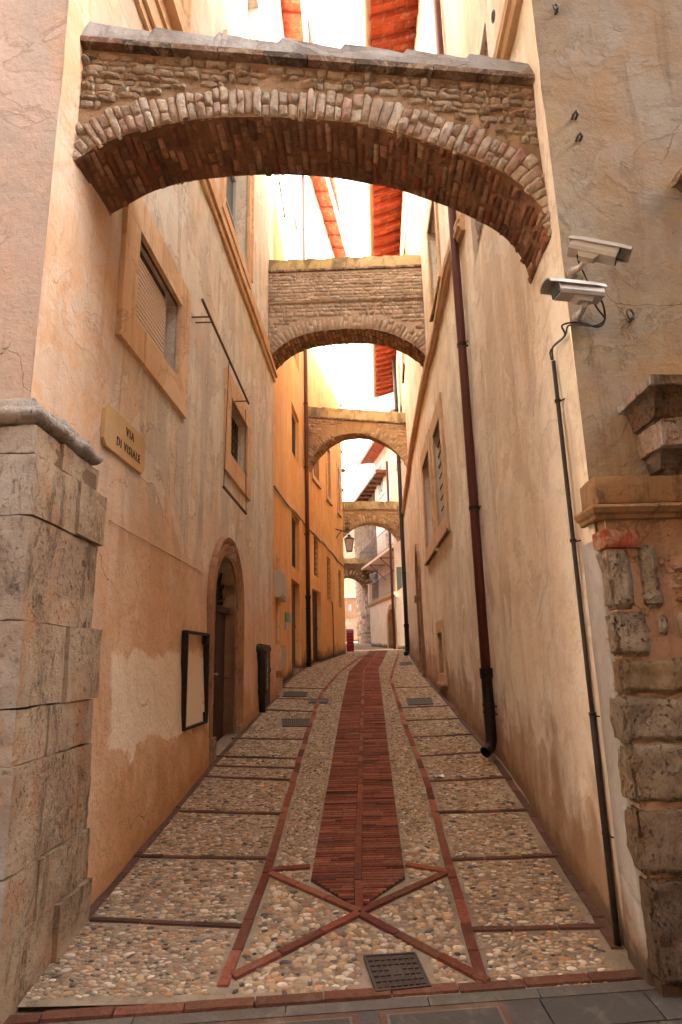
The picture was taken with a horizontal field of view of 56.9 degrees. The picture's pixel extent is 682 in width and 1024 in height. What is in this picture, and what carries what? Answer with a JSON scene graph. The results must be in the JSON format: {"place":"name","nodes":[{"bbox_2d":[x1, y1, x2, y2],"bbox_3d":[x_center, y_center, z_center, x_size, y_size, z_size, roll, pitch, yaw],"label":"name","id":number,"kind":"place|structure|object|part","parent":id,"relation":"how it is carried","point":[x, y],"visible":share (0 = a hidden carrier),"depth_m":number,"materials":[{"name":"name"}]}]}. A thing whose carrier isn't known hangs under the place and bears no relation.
{"place":"outdoors","nodes":[
{"label":"outdoors","id":0,"kind":"place"},
{"bbox_2d":[17,736,323,1016],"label":"ground","id":1,"kind":"structure","parent":0,"point":[27,1010],"depth_m":3.12,"materials":[{"name":"grey stone"}]},
{"bbox_2d":[0,0,277,1023],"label":"plaster building","id":2,"kind":"structure","parent":1,"relation":"on","point":[116,576],"depth_m":4.70,"materials":[{"name":"paint"}]},
{"bbox_2d":[100,404,145,473],"bbox_3d":[-1.741,-0.571,5.074,0.035,0.332,0.831,-2,-13,3],"label":"street sign","id":3,"kind":"object","parent":2,"relation":"attached to","point":[122,438],"visible":1,"depth_m":4.99,"materials":[{"name":"stone"}]},
{"bbox_2d":[115,197,190,418],"bbox_3d":[-1.823,-1.909,6.001,0.238,1.470,1.791,-2,-13,3],"label":"window","id":4,"kind":"structure","parent":2,"relation":"in","point":[141,311],"depth_m":5.84,"materials":[{"name":"beige stone"}]},
{"bbox_2d":[155,0,191,32],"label":"window","id":5,"kind":"structure","parent":2,"relation":"in","point":[176,15],"depth_m":6.55,"materials":[{"name":"brown glass"}]},
{"bbox_2d":[181,630,209,730],"bbox_3d":[-1.539,1.763,6.660,0.065,0.969,0.858,-2,-13,3],"label":"notice frame","id":6,"kind":"object","parent":2,"relation":"attached to","point":[184,652],"visible":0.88,"depth_m":6.35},
{"bbox_2d":[191,298,249,514],"bbox_3d":[-1.523,-1.139,7.887,0.246,1.825,2.577,-2,-13,3],"label":"banner rod","id":7,"kind":"object","parent":2,"relation":"attached to","point":[244,394],"visible":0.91,"depth_m":7.90,"materials":[{"name":"brown metal"}]},
{"bbox_2d":[213,572,228,740],"bbox_3d":[-1.647,1.828,8.185,0.171,2.520,1.321,-2,-13,3],"label":"door","id":8,"kind":"structure","parent":2,"relation":"in","point":[220,612],"depth_m":8.46,"materials":[{"name":"brown wood"}]},
{"bbox_2d":[220,30,253,289],"bbox_3d":[-1.783,-5.554,10.202,0.360,3.120,2.082,-2,-13,3],"label":"window","id":9,"kind":"structure","parent":2,"relation":"in","point":[228,185],"depth_m":10.82,"materials":[{"name":"beige glass"}]},
{"bbox_2d":[223,368,251,501],"bbox_3d":[-1.622,-1.084,9.453,0.218,1.470,1.771,-2,-13,3],"label":"window","id":10,"kind":"structure","parent":2,"relation":"in","point":[242,480],"depth_m":9.37,"materials":[{"name":"beige stone"}]},
{"bbox_2d":[273,0,349,682],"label":"orange building","id":11,"kind":"structure","parent":1,"relation":"on","point":[325,236],"depth_m":20.31,"materials":[{"name":"paint"}]},
{"bbox_2d":[274,554,286,644],"bbox_3d":[-1.258,1.854,13.169,0.163,1.832,1.230,-2,-13,1],"label":"meter cabinet","id":12,"kind":"object","parent":11,"relation":"attached to","point":[280,586],"visible":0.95,"depth_m":12.72,"materials":[{"name":"metal"}]},
{"bbox_3d":[-1.190,1.568,13.235,0.012,0.447,1.070,-2,-13,1],"label":"cabinet door","id":13,"kind":"part","parent":12,"relation":"part of","materials":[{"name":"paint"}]},
{"bbox_2d":[275,644,286,693],"bbox_3d":[-1.224,3.298,12.687,0.178,1.200,1.002,-1,-13,0],"label":"gas meter box","id":14,"kind":"object","parent":11,"relation":"attached to","point":[281,657],"visible":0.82,"depth_m":12.33,"materials":[{"name":"paint"}]},
{"bbox_2d":[281,647,286,667],"bbox_3d":[-1.157,2.955,12.767,0.015,0.400,0.900,-2,-13,1],"label":"cabinet door","id":15,"kind":"structure","parent":14,"relation":"in","point":[283,650],"depth_m":12.66,"materials":[{"name":"paint"}]},
{"bbox_2d":[278,175,286,217],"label":"window","id":16,"kind":"structure","parent":11,"relation":"in","point":[282,191],"depth_m":16.63,"materials":[{"name":"beige paint"}]},
{"bbox_2d":[285,612,287,622],"bbox_3d":[-1.285,2.466,14.743,0.025,0.218,0.486,-2,-13,1],"label":"wall plate","id":17,"kind":"object","parent":11,"relation":"attached to","point":[286,616],"depth_m":14.71,"materials":[{"name":"metal"}]},
{"bbox_2d":[291,583,295,668],"bbox_3d":[-1.351,3.055,16.824,0.060,2.420,1.618,-2,-13,4],"label":"door","id":18,"kind":"structure","parent":11,"relation":"in","point":[292,585],"depth_m":17.30,"materials":[{"name":"brown wood"}]},
{"bbox_2d":[292,515,296,569],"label":"window","id":19,"kind":"structure","parent":11,"relation":"in","point":[294,523],"depth_m":18.00,"materials":[{"name":"brown wood"}]},
{"bbox_2d":[292,411,296,460],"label":"window","id":20,"kind":"structure","parent":11,"relation":"in","point":[294,424],"depth_m":18.88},
{"bbox_2d":[292,200,298,258],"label":"window","id":21,"kind":"structure","parent":11,"relation":"in","point":[293,208],"depth_m":19.60,"materials":[{"name":"beige paint"}]},
{"bbox_2d":[274,486,344,567],"bbox_3d":[-0.843,0.774,19.619,0.492,0.678,13.738,-3,-13,6],"label":"wall cable","id":22,"kind":"object","parent":11,"relation":"attached to","point":[277,491],"depth_m":18.53,"materials":[{"name":"brown rubber"}]},
{"bbox_2d":[301,176,324,666],"bbox_3d":[-0.806,-4.066,20.952,0.277,17.900,1.492,-10,-16,33],"label":"drainpipe","id":23,"kind":"object","parent":11,"relation":"attached to","point":[307,595],"visible":0.71,"depth_m":19.70,"materials":[{"name":"metal"}]},
{"bbox_2d":[312,591,317,662],"bbox_3d":[-0.922,3.771,20.454,0.060,2.470,1.336,-4,-14,10],"label":"door","id":24,"kind":"structure","parent":11,"relation":"in","point":[314,595],"depth_m":20.75,"materials":[{"name":"brown wood"}]},
{"bbox_2d":[315,539,315,575],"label":"window","id":25,"kind":"structure","parent":11,"relation":"in","point":[315,539],"depth_m":21.29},
{"bbox_2d":[312,459,321,488],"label":"window","id":26,"kind":"structure","parent":11,"relation":"in","point":[317,482],"depth_m":22.15,"materials":[{"name":"beige stone"}]},
{"bbox_2d":[325,448,332,505],"bbox_3d":[-0.517,-1.480,24.139,0.200,2.350,1.012,-4,-14,10],"label":"window","id":27,"kind":"structure","parent":11,"relation":"in","point":[329,500],"depth_m":24.19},
{"bbox_2d":[326,345,334,375],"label":"window","id":28,"kind":"structure","parent":11,"relation":"in","point":[331,368],"depth_m":26.38,"materials":[{"name":"beige paint"}]},
{"bbox_2d":[331,601,333,654],"bbox_3d":[-0.301,4.283,22.933,0.035,2.032,0.320,-4,-14,9],"label":"wall cable","id":29,"kind":"object","parent":11,"relation":"attached to","point":[333,628],"depth_m":23.01,"materials":[{"name":"black plastic"}]},
{"bbox_2d":[336,461,341,517],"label":"window","id":30,"kind":"structure","parent":11,"relation":"in","point":[337,465],"depth_m":26.07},
{"bbox_2d":[336,523,353,551],"bbox_3d":[0.199,0.775,25.381,0.517,1.577,1.211,-6,-14,20],"label":"wall lantern","id":31,"kind":"object","parent":11,"relation":"attached to","point":[349,540],"depth_m":25.46,"materials":[{"name":"black glass"}]},
{"bbox_2d":[308,406,407,472],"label":"flying arch","id":32,"kind":"structure","parent":11,"relation":"attached to","point":[328,428],"depth_m":20.09,"materials":[{"name":"stone"}]},
{"bbox_2d":[3,969,642,1023],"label":"brick kerb","id":33,"kind":"structure","parent":1,"relation":"on","point":[112,1012],"depth_m":3.08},
{"bbox_2d":[343,529,357,641],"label":"ochre house","id":34,"kind":"structure","parent":1,"relation":"on","point":[350,604],"depth_m":47.74,"materials":[{"name":"paint"}]},
{"bbox_2d":[347,603,350,611],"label":"window","id":35,"kind":"structure","parent":34,"relation":"in","point":[348,604],"depth_m":47.74,"materials":[{"name":"white glass"}]},
{"bbox_2d":[89,650,623,986],"bbox_3d":[0.487,4.253,15.445,3.428,2.098,24.765,-2,-13,3],"label":"brick edging","id":36,"kind":"object","parent":1,"relation":"on","point":[477,973],"visible":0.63,"depth_m":4.28,"materials":[{"name":"red brick"}]},
{"bbox_2d":[353,469,388,643],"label":"stone building","id":37,"kind":"structure","parent":1,"relation":"on","point":[365,536],"depth_m":39.17,"materials":[{"name":"stone"}]},
{"bbox_2d":[356,409,404,648],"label":"white building","id":38,"kind":"structure","parent":1,"relation":"on","point":[377,455],"depth_m":31.64,"materials":[{"name":"paint"}]},
{"bbox_2d":[344,558,373,594],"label":"flying arch","id":39,"kind":"structure","parent":38,"relation":"attached to","point":[353,570],"depth_m":35.85,"materials":[{"name":"stone"}]},
{"bbox_2d":[377,459,384,500],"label":"wall","id":40,"kind":"structure","parent":38,"relation":"in","point":[379,487],"depth_m":35.50,"materials":[{"name":"white paint"}]},
{"bbox_2d":[385,531,391,548],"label":"window","id":41,"kind":"structure","parent":38,"relation":"in","point":[387,531],"depth_m":33.95,"materials":[{"name":"white paint"}]},
{"bbox_2d":[386,461,395,648],"bbox_3d":[2.283,1.976,28.913,0.119,9.000,0.118,-1,-13,0],"label":"drainpipe","id":42,"kind":"object","parent":38,"relation":"attached to","point":[391,575],"visible":0.66,"depth_m":28.68,"materials":[{"name":"brown metal"}]},
{"bbox_2d":[363,0,681,997],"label":"corner building","id":43,"kind":"structure","parent":1,"relation":"on","point":[609,72],"depth_m":4.39,"materials":[{"name":"paint"}]},
{"bbox_2d":[73,22,551,283],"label":"flying arch","id":44,"kind":"structure","parent":43,"relation":"attached to","point":[161,108],"depth_m":4.57,"materials":[{"name":"stone"}]},
{"bbox_2d":[268,254,425,369],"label":"flying arch","id":45,"kind":"structure","parent":43,"relation":"attached to","point":[315,303],"depth_m":12.86,"materials":[{"name":"stone"}]},
{"bbox_2d":[342,501,399,541],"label":"flying arch","id":46,"kind":"structure","parent":43,"relation":"attached to","point":[385,515],"depth_m":27.46,"materials":[{"name":"stone"}]},
{"bbox_2d":[398,352,401,412],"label":"window","id":47,"kind":"structure","parent":43,"relation":"in","point":[399,371],"depth_m":22.29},
{"bbox_2d":[392,358,409,655],"bbox_3d":[2.267,-0.505,23.929,0.289,11.674,0.248,-9,-15,28],"label":"drainpipe","id":48,"kind":"object","parent":43,"relation":"attached to","point":[405,606],"visible":0.99,"depth_m":23.57,"materials":[{"name":"black metal"}]},
{"bbox_2d":[401,352,404,382],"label":"window","id":49,"kind":"structure","parent":43,"relation":"in","point":[402,354],"depth_m":19.21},
{"bbox_2d":[403,233,406,254],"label":"window","id":50,"kind":"structure","parent":43,"relation":"in","point":[405,240],"depth_m":16.11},
{"bbox_2d":[420,429,437,565],"bbox_3d":[1.853,-0.240,12.823,0.270,2.405,1.870,-2,-13,2],"label":"window","id":51,"kind":"structure","parent":43,"relation":"in","point":[430,550],"depth_m":12.57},
{"bbox_2d":[426,201,441,321],"bbox_3d":[1.695,-4.432,10.781,0.353,1.840,1.312,-1,-13,0],"label":"window","id":52,"kind":"structure","parent":43,"relation":"in","point":[433,206],"depth_m":10.82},
{"bbox_2d":[430,392,450,547],"bbox_3d":[1.794,-0.666,10.907,0.339,2.338,1.596,-1,-13,0],"label":"window","id":53,"kind":"structure","parent":43,"relation":"in","point":[443,529],"depth_m":10.53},
{"bbox_2d":[435,619,447,685],"bbox_3d":[1.900,2.544,11.384,0.306,1.126,1.047,-1,-13,0],"label":"window","id":54,"kind":"structure","parent":43,"relation":"in","point":[443,681],"depth_m":11.23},
{"bbox_2d":[432,0,497,757],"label":"drainpipe","id":55,"kind":"object","parent":43,"relation":"attached to","point":[488,749],"visible":0.77,"depth_m":7.58,"materials":[{"name":"brown metal"}]},
{"bbox_2d":[491,9,494,23],"bbox_3d":[1.372,-4.465,5.671,0.018,0.118,0.098,-1,-13,0],"label":"iron ring","id":56,"kind":"object","parent":43,"relation":"attached to","point":[493,16],"visible":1,"depth_m":5.66,"materials":[{"name":"black metal"}]},
{"bbox_2d":[552,3,558,14],"bbox_3d":[1.550,-3.628,4.536,0.048,0.077,0.073,-6,-14,19],"label":"iron ring","id":57,"kind":"object","parent":43,"relation":"attached to","point":[556,10],"visible":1,"depth_m":4.52,"materials":[{"name":"black metal"}]},
{"bbox_2d":[540,278,606,321],"bbox_3d":[1.357,-1.237,3.787,0.436,0.161,0.362,2,-14,-14],"label":"security camera","id":58,"kind":"object","parent":43,"relation":"attached to","point":[583,294],"visible":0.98,"depth_m":3.64,"materials":[{"name":"white metal"}]},
{"bbox_2d":[571,110,578,119],"bbox_3d":[1.602,-2.715,4.315,0.046,0.036,0.080,-1,-13,0],"label":"iron stub","id":59,"kind":"object","parent":43,"relation":"attached to","point":[576,112],"visible":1,"depth_m":4.30,"materials":[{"name":"black metal"}]},
{"bbox_2d":[549,254,605,359],"bbox_3d":[1.514,-1.288,4.016,0.282,0.372,0.641,-1,-13,0],"label":"camera cable","id":60,"kind":"object","parent":43,"relation":"attached to","point":[577,323],"visible":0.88,"depth_m":3.94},
{"bbox_2d":[575,131,583,141],"bbox_3d":[1.616,-2.541,4.274,0.046,0.036,0.080,-1,-13,0],"label":"iron stub","id":61,"kind":"object","parent":43,"relation":"attached to","point":[580,134],"visible":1,"depth_m":4.26,"materials":[{"name":"black metal"}]},
{"bbox_2d":[551,360,620,946],"bbox_3d":[1.494,0.697,3.846,0.040,3.550,0.087,5,-15,-26],"label":"cable conduit","id":62,"kind":"object","parent":43,"relation":"attached to","point":[606,836],"visible":0.98,"depth_m":3.74,"materials":[{"name":"black metal"}]},
{"bbox_2d":[567,235,632,278],"bbox_3d":[1.577,-1.541,3.864,0.357,0.228,0.360,-6,-14,18],"label":"security camera","id":63,"kind":"object","parent":43,"relation":"attached to","point":[589,250],"visible":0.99,"depth_m":3.73,"materials":[{"name":"white metal"}]},
{"bbox_2d":[621,308,637,328],"bbox_3d":[1.807,-1.215,3.945,0.113,0.150,0.073,9,-17,-38],"label":"iron ring","id":64,"kind":"object","parent":43,"relation":"attached to","point":[632,318],"visible":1,"depth_m":3.95,"materials":[{"name":"black metal"}]},
{"bbox_2d":[18,642,639,1006],"bbox_3d":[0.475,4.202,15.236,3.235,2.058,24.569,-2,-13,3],"label":"pebbles","id":65,"kind":"object","parent":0,"point":[300,982],"visible":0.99,"depth_m":4.25,"materials":[{"name":"grey gravel"}]},
{"bbox_2d":[256,645,266,712],"bbox_3d":[-1.300,2.687,10.156,0.194,1.052,0.143,-1,-13,0],"label":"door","id":66,"kind":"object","parent":65,"relation":"on","point":[262,652],"visible":0.93,"depth_m":10.12,"materials":[{"name":"black wood"}]},
{"bbox_2d":[282,691,307,696],"bbox_3d":[-0.883,3.489,12.020,0.507,0.098,0.771,-1,-13,0],"label":"drain grate","id":67,"kind":"object","parent":65,"relation":"on","point":[295,693],"visible":0.98,"depth_m":12.03,"materials":[{"name":"metal"}]},
{"bbox_2d":[281,718,311,726],"bbox_3d":[-0.664,3.075,9.163,0.467,0.098,0.576,-1,-13,0],"label":"drain grate","id":68,"kind":"object","parent":65,"relation":"on","point":[294,722],"visible":0.94,"depth_m":9.16,"materials":[{"name":"metal"}]},
{"bbox_2d":[308,698,328,703],"bbox_3d":[-0.390,3.330,11.066,0.357,0.082,0.574,-1,-13,0],"label":"drain grate","id":69,"kind":"object","parent":65,"relation":"on","point":[321,700],"visible":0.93,"depth_m":11.05,"materials":[{"name":"metal"}]},
{"bbox_2d":[346,629,353,651],"bbox_3d":[0.384,5.449,26.558,0.315,0.975,0.084,-1,-13,0],"label":"information totem","id":70,"kind":"object","parent":65,"relation":"on","point":[350,640],"visible":1,"depth_m":26.53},
{"bbox_2d":[311,650,404,906],"bbox_3d":[0.668,4.202,15.351,1.048,1.959,23.076,-2,-13,4],"label":"brick strip","id":71,"kind":"object","parent":65,"relation":"on","point":[358,860],"visible":0.98,"depth_m":5.62,"materials":[{"name":"red brick"}]},
{"bbox_2d":[363,952,430,993],"bbox_3d":[0.287,2.408,3.272,0.284,0.090,0.320,1,-14,-9],"label":"drain grate","id":72,"kind":"object","parent":65,"relation":"on","point":[400,971],"visible":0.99,"depth_m":3.27,"materials":[{"name":"metal"}]},
{"bbox_2d":[400,661,411,665],"bbox_3d":[1.945,4.546,18.855,0.367,0.129,1.487,-2,-13,4],"label":"drain grate","id":73,"kind":"object","parent":65,"relation":"on","point":[405,663],"visible":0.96,"depth_m":18.75,"materials":[{"name":"metal"}]},
{"bbox_2d":[406,697,433,705],"bbox_3d":[1.348,3.236,10.727,0.486,0.099,0.790,-1,-13,0],"label":"drain grate","id":74,"kind":"object","parent":65,"relation":"on","point":[421,701],"visible":0.96,"depth_m":10.70,"materials":[{"name":"metal"}]},
{"bbox_2d":[306,0,393,501],"label":"sky","id":75,"kind":"structure","parent":0,"point":[333,23],"materials":[{"name":"white"}]},
{"bbox_2d":[44,980,681,1023],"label":"square slabs","id":76,"kind":"structure","parent":0,"point":[636,1002],"depth_m":2.99,"materials":[{"name":"grey stone"}]},
{"bbox_2d":[220,1002,513,1023],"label":"inset paving","id":77,"kind":"structure","parent":76,"relation":"on","point":[489,1013],"depth_m":2.92,"materials":[{"name":"grey stone"}]}
]}

